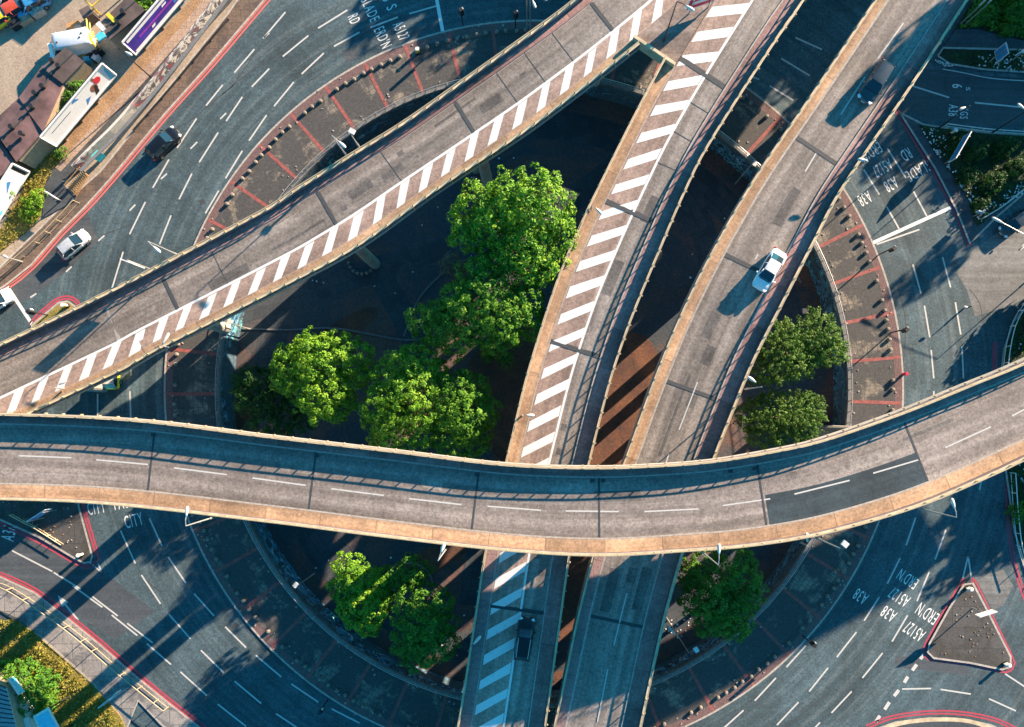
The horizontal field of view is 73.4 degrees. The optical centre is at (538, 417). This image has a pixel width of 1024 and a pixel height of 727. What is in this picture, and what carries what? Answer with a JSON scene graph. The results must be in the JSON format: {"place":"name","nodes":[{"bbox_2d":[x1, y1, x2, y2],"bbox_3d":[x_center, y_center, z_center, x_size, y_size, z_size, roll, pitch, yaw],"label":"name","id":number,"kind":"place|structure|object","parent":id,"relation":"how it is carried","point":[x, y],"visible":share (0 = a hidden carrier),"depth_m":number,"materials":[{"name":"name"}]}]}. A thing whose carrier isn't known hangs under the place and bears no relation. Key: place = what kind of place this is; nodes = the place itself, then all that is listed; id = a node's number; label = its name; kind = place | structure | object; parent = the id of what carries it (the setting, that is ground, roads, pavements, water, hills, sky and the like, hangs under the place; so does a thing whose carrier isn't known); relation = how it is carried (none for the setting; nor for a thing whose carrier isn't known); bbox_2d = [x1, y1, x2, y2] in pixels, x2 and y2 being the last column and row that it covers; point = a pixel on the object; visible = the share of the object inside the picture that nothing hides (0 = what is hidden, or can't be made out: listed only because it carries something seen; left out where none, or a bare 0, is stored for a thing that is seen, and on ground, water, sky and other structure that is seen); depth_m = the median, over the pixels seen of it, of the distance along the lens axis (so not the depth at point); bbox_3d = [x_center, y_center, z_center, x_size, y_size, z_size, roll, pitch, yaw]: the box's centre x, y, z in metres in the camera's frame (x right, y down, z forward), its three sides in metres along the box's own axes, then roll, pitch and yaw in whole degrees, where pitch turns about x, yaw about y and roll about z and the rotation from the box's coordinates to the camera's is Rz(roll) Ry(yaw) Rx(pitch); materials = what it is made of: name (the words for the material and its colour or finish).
{"place":"outdoors","nodes":[
{"label":"outdoors","id":0,"kind":"place"},
{"bbox_2d":[0,610,18,637],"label":"pavement","id":1,"kind":"structure","parent":0,"point":[4,615],"depth_m":84.76,"materials":[{"name":"concrete"}]},
{"bbox_2d":[0,152,60,251],"bbox_3d":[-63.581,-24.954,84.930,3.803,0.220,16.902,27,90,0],"label":"grass bank","id":2,"kind":"structure","parent":0,"point":[18,228],"depth_m":84.82,"materials":[{"name":"green plant"}]},
{"bbox_2d":[19,188,47,223],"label":"bush","id":3,"kind":"object","parent":2,"relation":"on","point":[31,210],"visible":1,"depth_m":84.16,"materials":[{"name":"green plant"}]},
{"bbox_2d":[42,163,75,217],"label":"tarmac apron","id":4,"kind":"object","parent":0,"point":[56,187],"visible":0.9,"depth_m":84.77,"materials":[{"name":"grey asphalt"}]},
{"bbox_2d":[0,618,124,726],"bbox_3d":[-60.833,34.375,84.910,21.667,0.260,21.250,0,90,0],"label":"grass bank","id":5,"kind":"structure","parent":0,"point":[85,682],"depth_m":84.78,"materials":[{"name":"green plant"}]},
{"bbox_2d":[0,667,30,726],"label":"shed","id":6,"kind":"structure","parent":5,"relation":"on","point":[10,715],"depth_m":80.90,"materials":[{"name":"metal"}]},
{"bbox_2d":[7,671,31,694],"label":"road sign","id":7,"kind":"object","parent":5,"relation":"on","point":[16,685],"visible":0.91,"depth_m":81.71,"materials":[{"name":"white metal"}]},
{"bbox_2d":[19,697,37,726],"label":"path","id":8,"kind":"structure","parent":5,"relation":"on","point":[29,721],"depth_m":82.86,"materials":[{"name":"grey concrete"}]},
{"bbox_2d":[0,656,62,718],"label":"bush","id":9,"kind":"object","parent":5,"relation":"on","point":[34,682],"visible":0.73,"depth_m":83.04,"materials":[{"name":"green plant"}]},
{"bbox_2d":[33,696,73,726],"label":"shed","id":10,"kind":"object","parent":5,"relation":"on","point":[45,718],"visible":1,"depth_m":81.34,"materials":[{"name":"blue metal"}]},
{"bbox_2d":[0,576,199,726],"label":"pavement","id":11,"kind":"structure","parent":0,"point":[100,676],"depth_m":84.88,"materials":[{"name":"grey concrete"}]},
{"bbox_2d":[0,583,167,710],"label":"guard rail","id":12,"kind":"object","parent":11,"relation":"on","point":[83,644],"visible":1,"depth_m":83.72,"materials":[{"name":"metal"}]},
{"bbox_2d":[0,0,235,264],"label":"verge","id":13,"kind":"structure","parent":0,"point":[24,54],"depth_m":84.90,"materials":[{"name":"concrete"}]},
{"bbox_2d":[0,9,11,29],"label":"car","id":14,"kind":"object","parent":13,"relation":"on","point":[3,23],"visible":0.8,"depth_m":83.87,"materials":[{"name":"yellow metal"}]},
{"bbox_2d":[0,0,21,27],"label":"car","id":15,"kind":"object","parent":13,"relation":"on","point":[10,8],"visible":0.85,"depth_m":83.50,"materials":[{"name":"red metal"}]},
{"bbox_2d":[0,163,29,219],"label":"billboard","id":16,"kind":"object","parent":13,"relation":"on","point":[14,177],"visible":1,"depth_m":82.67,"materials":[{"name":"metal"}]},
{"bbox_2d":[7,15,22,31],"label":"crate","id":17,"kind":"object","parent":13,"relation":"on","point":[14,22],"visible":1,"depth_m":84.09,"materials":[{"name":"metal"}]},
{"bbox_2d":[0,139,30,177],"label":"shed","id":18,"kind":"structure","parent":13,"relation":"on","point":[6,158],"depth_m":81.81,"materials":[{"name":"metal"}]},
{"bbox_2d":[19,14,34,26],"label":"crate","id":19,"kind":"object","parent":13,"relation":"on","point":[25,20],"visible":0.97,"depth_m":84.24,"materials":[{"name":"blue plastic"}]},
{"bbox_2d":[0,98,54,168],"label":"shed","id":20,"kind":"structure","parent":13,"relation":"on","point":[20,132],"depth_m":81.57,"materials":[{"name":"black plastic"}]},
{"bbox_2d":[17,0,51,18],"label":"pickup","id":21,"kind":"object","parent":13,"relation":"on","point":[27,6],"visible":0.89,"depth_m":83.73,"materials":[{"name":"blue metal"}]},
{"bbox_2d":[29,6,47,19],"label":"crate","id":22,"kind":"object","parent":13,"relation":"on","point":[37,12],"visible":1,"depth_m":84.03,"materials":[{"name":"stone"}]},
{"bbox_2d":[19,65,73,130],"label":"shed","id":23,"kind":"structure","parent":13,"relation":"on","point":[40,97],"depth_m":81.41,"materials":[{"name":"black plastic"}]},
{"bbox_2d":[52,145,68,160],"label":"bush","id":24,"kind":"object","parent":13,"relation":"on","point":[58,152],"visible":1,"depth_m":84.26,"materials":[{"name":"green plant"}]},
{"bbox_2d":[42,47,92,89],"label":"shed","id":25,"kind":"structure","parent":13,"relation":"on","point":[66,65],"depth_m":81.23,"materials":[{"name":"black plastic"}]},
{"bbox_2d":[57,79,84,110],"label":"bush","id":26,"kind":"object","parent":13,"relation":"on","point":[70,93],"visible":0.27,"depth_m":82.28,"materials":[{"name":"green plant"}]},
{"bbox_2d":[47,27,97,57],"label":"van","id":27,"kind":"object","parent":13,"relation":"on","point":[79,41],"visible":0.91,"depth_m":82.46,"materials":[{"name":"white metal"}]},
{"bbox_2d":[64,167,88,195],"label":"wooden steps","id":28,"kind":"structure","parent":13,"relation":"on","point":[74,184],"depth_m":84.25,"materials":[{"name":"brown wood"}]},
{"bbox_2d":[39,62,116,146],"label":"billboard","id":29,"kind":"object","parent":13,"relation":"on","point":[81,101],"visible":1,"depth_m":82.30,"materials":[{"name":"metal"}]},
{"bbox_2d":[79,5,99,24],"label":"skip bin","id":30,"kind":"object","parent":13,"relation":"on","point":[89,14],"visible":1,"depth_m":83.46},
{"bbox_2d":[95,0,145,51],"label":"shed","id":31,"kind":"structure","parent":13,"relation":"on","point":[120,20],"depth_m":81.37,"materials":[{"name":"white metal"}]},
{"bbox_2d":[71,0,227,171],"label":"garden wall","id":32,"kind":"structure","parent":13,"relation":"on","point":[91,153],"depth_m":83.33,"materials":[{"name":"concrete"}]},
{"bbox_2d":[121,0,182,55],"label":"billboard","id":33,"kind":"object","parent":13,"relation":"on","point":[149,23],"visible":1,"depth_m":82.43,"materials":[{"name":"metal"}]},
{"bbox_2d":[51,0,202,157],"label":"dirt bank","id":34,"kind":"structure","parent":0,"point":[89,119],"depth_m":84.84,"materials":[{"name":"brown soil"}]},
{"bbox_2d":[0,0,264,288],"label":"pavement","id":35,"kind":"structure","parent":0,"point":[239,14],"depth_m":84.88,"materials":[{"name":"concrete"}]},
{"bbox_2d":[0,200,79,275],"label":"guard rail","id":36,"kind":"object","parent":35,"relation":"on","point":[39,235],"visible":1,"depth_m":83.72,"materials":[{"name":"metal"}]},
{"bbox_2d":[132,18,228,131],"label":"guard rail","id":37,"kind":"object","parent":35,"relation":"on","point":[178,77],"visible":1,"depth_m":84.48,"materials":[{"name":"metal"}]},
{"bbox_2d":[55,0,210,171],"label":"paved strip","id":38,"kind":"object","parent":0,"point":[175,39],"visible":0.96,"depth_m":84.75,"materials":[{"name":"beige concrete"}]},
{"bbox_2d":[61,0,231,179],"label":"path","id":39,"kind":"structure","parent":0,"point":[70,171],"depth_m":84.78,"materials":[{"name":"concrete"}]},
{"bbox_2d":[0,0,1023,726],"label":"ring road","id":40,"kind":"structure","parent":0,"point":[142,596],"depth_m":85.00,"materials":[{"name":"grey asphalt"}]},
{"bbox_2d":[0,288,14,308],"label":"car","id":41,"kind":"object","parent":40,"relation":"on","point":[7,296],"visible":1,"depth_m":84.17,"materials":[{"name":"white metal"}]},
{"bbox_2d":[0,500,92,563],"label":"traffic island","id":42,"kind":"structure","parent":40,"relation":"on","point":[63,529],"depth_m":84.86,"materials":[{"name":"concrete"}]},
{"bbox_2d":[9,514,62,544],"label":"guard rail","id":43,"kind":"object","parent":42,"relation":"on","point":[32,526],"visible":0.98,"depth_m":84.19,"materials":[{"name":"beige metal"}]},
{"bbox_2d":[26,508,56,521],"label":"road sign","id":44,"kind":"object","parent":42,"relation":"on","point":[38,515],"visible":1,"depth_m":83.02,"materials":[{"name":"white metal"}]},
{"bbox_2d":[31,300,74,326],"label":"traffic island","id":45,"kind":"structure","parent":40,"relation":"on","point":[55,310],"depth_m":84.86,"materials":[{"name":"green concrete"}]},
{"bbox_2d":[55,229,90,259],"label":"car","id":46,"kind":"object","parent":40,"relation":"on","point":[68,247],"visible":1,"depth_m":83.91,"materials":[{"name":"silver metal"}]},
{"bbox_2d":[102,375,122,389],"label":"taxi","id":47,"kind":"object","parent":40,"relation":"on","point":[115,383],"visible":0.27,"depth_m":83.89,"materials":[{"name":"white metal"}]},
{"bbox_2d":[144,126,181,160],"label":"car","id":48,"kind":"object","parent":40,"relation":"on","point":[160,145],"visible":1,"depth_m":83.81,"materials":[{"name":"black metal"}]},
{"bbox_2d":[881,717,995,726],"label":"traffic island","id":49,"kind":"structure","parent":40,"relation":"on","point":[941,724],"depth_m":84.86,"materials":[{"name":"concrete"}]},
{"bbox_2d":[899,112,1023,243],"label":"traffic island","id":50,"kind":"structure","parent":40,"relation":"on","point":[960,201],"depth_m":84.88,"materials":[{"name":"concrete"}]},
{"bbox_2d":[919,46,1023,225],"bbox_3d":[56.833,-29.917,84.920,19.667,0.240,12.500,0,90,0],"label":"planted verge","id":51,"kind":"structure","parent":50,"relation":"on","point":[937,145],"depth_m":84.80,"materials":[{"name":"green plant"}]},
{"bbox_2d":[945,134,969,155],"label":"bush","id":52,"kind":"object","parent":51,"relation":"on","point":[955,141],"visible":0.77,"depth_m":84.12,"materials":[{"name":"green plant"}]},
{"bbox_2d":[944,131,971,163],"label":"road sign","id":53,"kind":"object","parent":51,"relation":"on","point":[957,151],"visible":0.89,"depth_m":82.55,"materials":[{"name":"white metal"}]},
{"bbox_2d":[954,166,980,185],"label":"bush","id":54,"kind":"object","parent":51,"relation":"on","point":[970,175],"visible":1,"depth_m":83.97,"materials":[{"name":"green plant"}]},
{"bbox_2d":[922,54,1023,480],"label":"litter","id":55,"kind":"object","parent":51,"relation":"on","point":[945,65],"visible":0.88,"depth_m":84.72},
{"bbox_2d":[963,141,989,165],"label":"bush","id":56,"kind":"object","parent":51,"relation":"on","point":[977,151],"visible":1,"depth_m":83.89,"materials":[{"name":"green plant"}]},
{"bbox_2d":[969,195,990,214],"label":"bush","id":57,"kind":"object","parent":51,"relation":"on","point":[982,203],"visible":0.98,"depth_m":84.06,"materials":[{"name":"green plant"}]},
{"bbox_2d":[977,171,1008,195],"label":"bush","id":58,"kind":"object","parent":51,"relation":"on","point":[999,182],"visible":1,"depth_m":83.92,"materials":[{"name":"green plant"}]},
{"bbox_2d":[990,136,1020,161],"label":"bush","id":59,"kind":"object","parent":51,"relation":"on","point":[1004,146],"visible":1,"depth_m":83.91,"materials":[{"name":"green plant"}]},
{"bbox_2d":[1002,156,1023,179],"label":"bush","id":60,"kind":"object","parent":51,"relation":"on","point":[1018,166],"visible":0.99,"depth_m":84.07,"materials":[{"name":"green plant"}]},
{"bbox_2d":[943,123,1023,134],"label":"guard rail","id":61,"kind":"object","parent":50,"relation":"on","point":[984,129],"visible":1,"depth_m":84.10,"materials":[{"name":"white metal"}]},
{"bbox_2d":[927,583,1011,670],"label":"traffic island","id":62,"kind":"structure","parent":40,"relation":"on","point":[950,641],"depth_m":84.86,"materials":[{"name":"concrete"}]},
{"bbox_2d":[998,208,1023,237],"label":"car","id":63,"kind":"object","parent":40,"relation":"on","point":[1015,221],"visible":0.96,"depth_m":84.00,"materials":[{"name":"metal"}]},
{"bbox_2d":[164,20,903,726],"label":"ring footway","id":64,"kind":"structure","parent":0,"point":[876,366],"depth_m":84.88,"materials":[{"name":"concrete"}]},
{"bbox_2d":[168,24,896,726],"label":"litter","id":65,"kind":"object","parent":64,"relation":"on","point":[410,674],"visible":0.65,"depth_m":84.81,"materials":[{"name":"stone"}]},
{"bbox_2d":[235,95,833,689],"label":"pit floor","id":66,"kind":"structure","parent":0,"point":[575,141],"depth_m":89.00,"materials":[{"name":"black asphalt"}]},
{"bbox_2d":[227,364,319,436],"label":"ash tree","id":67,"kind":"object","parent":66,"relation":"on","point":[257,411],"visible":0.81,"depth_m":80.16,"materials":[{"name":"green plant"}]},
{"bbox_2d":[268,325,376,427],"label":"ash tree","id":68,"kind":"object","parent":66,"relation":"on","point":[298,373],"visible":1,"depth_m":77.16,"materials":[{"name":"green plant"}]},
{"bbox_2d":[242,327,422,340],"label":"kerb","id":69,"kind":"structure","parent":66,"relation":"on","point":[335,328],"depth_m":88.85,"materials":[{"name":"concrete"}]},
{"bbox_2d":[0,0,677,413],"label":"slip ramp","id":70,"kind":"structure","parent":66,"relation":"on","point":[474,122],"depth_m":73.41,"materials":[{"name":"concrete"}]},
{"bbox_2d":[325,550,397,637],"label":"ash tree","id":71,"kind":"object","parent":66,"relation":"on","point":[358,595],"visible":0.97,"depth_m":77.12,"materials":[{"name":"green plant"}]},
{"bbox_2d":[358,337,455,452],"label":"lime tree","id":72,"kind":"object","parent":66,"relation":"on","point":[398,419],"visible":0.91,"depth_m":75.44,"materials":[{"name":"green plant"}]},
{"bbox_2d":[379,551,462,674],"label":"ash tree","id":73,"kind":"object","parent":66,"relation":"on","point":[416,651],"visible":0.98,"depth_m":76.23,"materials":[{"name":"green plant"}]},
{"bbox_2d":[403,259,457,336],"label":"kerb","id":74,"kind":"structure","parent":66,"relation":"on","point":[430,284],"depth_m":88.85,"materials":[{"name":"concrete"}]},
{"bbox_2d":[438,251,468,281],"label":"bush","id":75,"kind":"object","parent":66,"relation":"on","point":[447,258],"visible":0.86,"depth_m":82.81,"materials":[{"name":"green plant"}]},
{"bbox_2d":[417,368,503,459],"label":"lime tree","id":76,"kind":"object","parent":66,"relation":"on","point":[455,427],"visible":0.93,"depth_m":75.48,"materials":[{"name":"green plant"}]},
{"bbox_2d":[403,250,544,364],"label":"plane tree","id":77,"kind":"object","parent":66,"relation":"on","point":[486,302],"visible":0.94,"depth_m":73.20,"materials":[{"name":"green plant"}]},
{"bbox_2d":[477,339,514,369],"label":"bush","id":78,"kind":"object","parent":66,"relation":"on","point":[505,358],"visible":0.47,"depth_m":87.48,"materials":[{"name":"green plant"}]},
{"bbox_2d":[0,357,1023,556],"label":"crossing bridge","id":79,"kind":"structure","parent":66,"relation":"on","point":[927,450],"depth_m":67.40,"materials":[{"name":"concrete"}]},
{"bbox_2d":[445,161,579,292],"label":"plane tree","id":80,"kind":"object","parent":66,"relation":"on","point":[507,204],"visible":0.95,"depth_m":71.19,"materials":[{"name":"green plant"}]},
{"bbox_2d":[215,78,852,707],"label":"retaining wall","id":81,"kind":"structure","parent":66,"relation":"on","point":[227,348],"depth_m":86.08,"materials":[{"name":"concrete"}]},
{"bbox_2d":[455,0,805,726],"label":"slip ramp","id":82,"kind":"structure","parent":66,"relation":"on","point":[711,56],"depth_m":72.82,"materials":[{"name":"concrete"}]},
{"bbox_2d":[513,616,535,661],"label":"car","id":83,"kind":"object","parent":82,"relation":"on","point":[524,637],"visible":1,"depth_m":74.25,"materials":[{"name":"black metal"}]},
{"bbox_2d":[685,0,713,13],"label":"road sign","id":84,"kind":"object","parent":82,"relation":"on","point":[694,3],"visible":0.97,"depth_m":70.42,"materials":[{"name":"white metal"}]},
{"bbox_2d":[675,547,769,643],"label":"ash tree","id":85,"kind":"object","parent":66,"relation":"on","point":[716,611],"visible":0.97,"depth_m":76.58,"materials":[{"name":"green plant"}]},
{"bbox_2d":[551,0,968,726],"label":"slip ramp","id":86,"kind":"structure","parent":66,"relation":"on","point":[729,312],"depth_m":72.69,"materials":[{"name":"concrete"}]},
{"bbox_2d":[752,246,788,291],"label":"car","id":87,"kind":"object","parent":86,"relation":"on","point":[767,272],"visible":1,"depth_m":71.37,"materials":[{"name":"white metal"}]},
{"bbox_2d":[857,57,896,104],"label":"car","id":88,"kind":"object","parent":86,"relation":"on","point":[870,89],"visible":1,"depth_m":70.44,"materials":[{"name":"grey metal"}]},
{"bbox_2d":[731,388,829,449],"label":"tree","id":89,"kind":"object","parent":66,"relation":"on","point":[780,422],"visible":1,"depth_m":78.15,"materials":[{"name":"green plant"}]},
{"bbox_2d":[746,315,819,389],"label":"tree","id":90,"kind":"object","parent":66,"relation":"on","point":[788,345],"visible":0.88,"depth_m":75.54,"materials":[{"name":"green plant"}]},
{"bbox_2d":[785,305,850,376],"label":"tree","id":91,"kind":"object","parent":66,"relation":"on","point":[827,344],"visible":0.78,"depth_m":75.85,"materials":[{"name":"green plant"}]},
{"bbox_2d":[937,47,1023,72],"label":"planted verge","id":92,"kind":"structure","parent":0,"point":[945,54],"depth_m":84.84,"materials":[{"name":"green plant"}]},
{"bbox_2d":[988,42,1008,62],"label":"road sign","id":93,"kind":"object","parent":92,"relation":"on","point":[1001,52],"visible":1,"depth_m":82.60,"materials":[{"name":"blue metal"}]},
{"bbox_2d":[944,29,1023,48],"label":"pavement","id":94,"kind":"structure","parent":0,"point":[976,38],"depth_m":84.87,"materials":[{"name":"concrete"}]},
{"bbox_2d":[955,0,1023,39],"bbox_3d":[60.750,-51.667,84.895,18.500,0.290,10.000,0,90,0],"label":"grass slope","id":95,"kind":"structure","parent":0,"point":[982,27],"depth_m":84.75,"materials":[{"name":"green plant"}]},
{"bbox_2d":[969,3,997,26],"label":"bush","id":96,"kind":"object","parent":95,"relation":"on","point":[987,12],"visible":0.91,"depth_m":83.89,"materials":[{"name":"green plant"}]},
{"bbox_2d":[995,13,1023,37],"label":"bush","id":97,"kind":"object","parent":95,"relation":"on","point":[1004,28],"visible":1,"depth_m":83.94,"materials":[{"name":"green plant"}]},
{"bbox_2d":[1001,308,1023,562],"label":"planted verge","id":98,"kind":"structure","parent":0,"point":[1019,333],"depth_m":84.86,"materials":[{"name":"green plant"}]},
{"bbox_2d":[1003,304,1023,365],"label":"guard rail","id":99,"kind":"object","parent":98,"relation":"on","point":[1012,335],"visible":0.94,"depth_m":83.97,"materials":[{"name":"white metal"}]},
{"bbox_2d":[1004,500,1023,524],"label":"bush","id":100,"kind":"object","parent":98,"relation":"on","point":[1020,513],"visible":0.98,"depth_m":84.02,"materials":[{"name":"green plant"}]},
{"bbox_2d":[1010,472,1023,566],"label":"guard rail","id":101,"kind":"object","parent":98,"relation":"on","point":[1012,492],"visible":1,"depth_m":83.94,"materials":[{"name":"white metal"}]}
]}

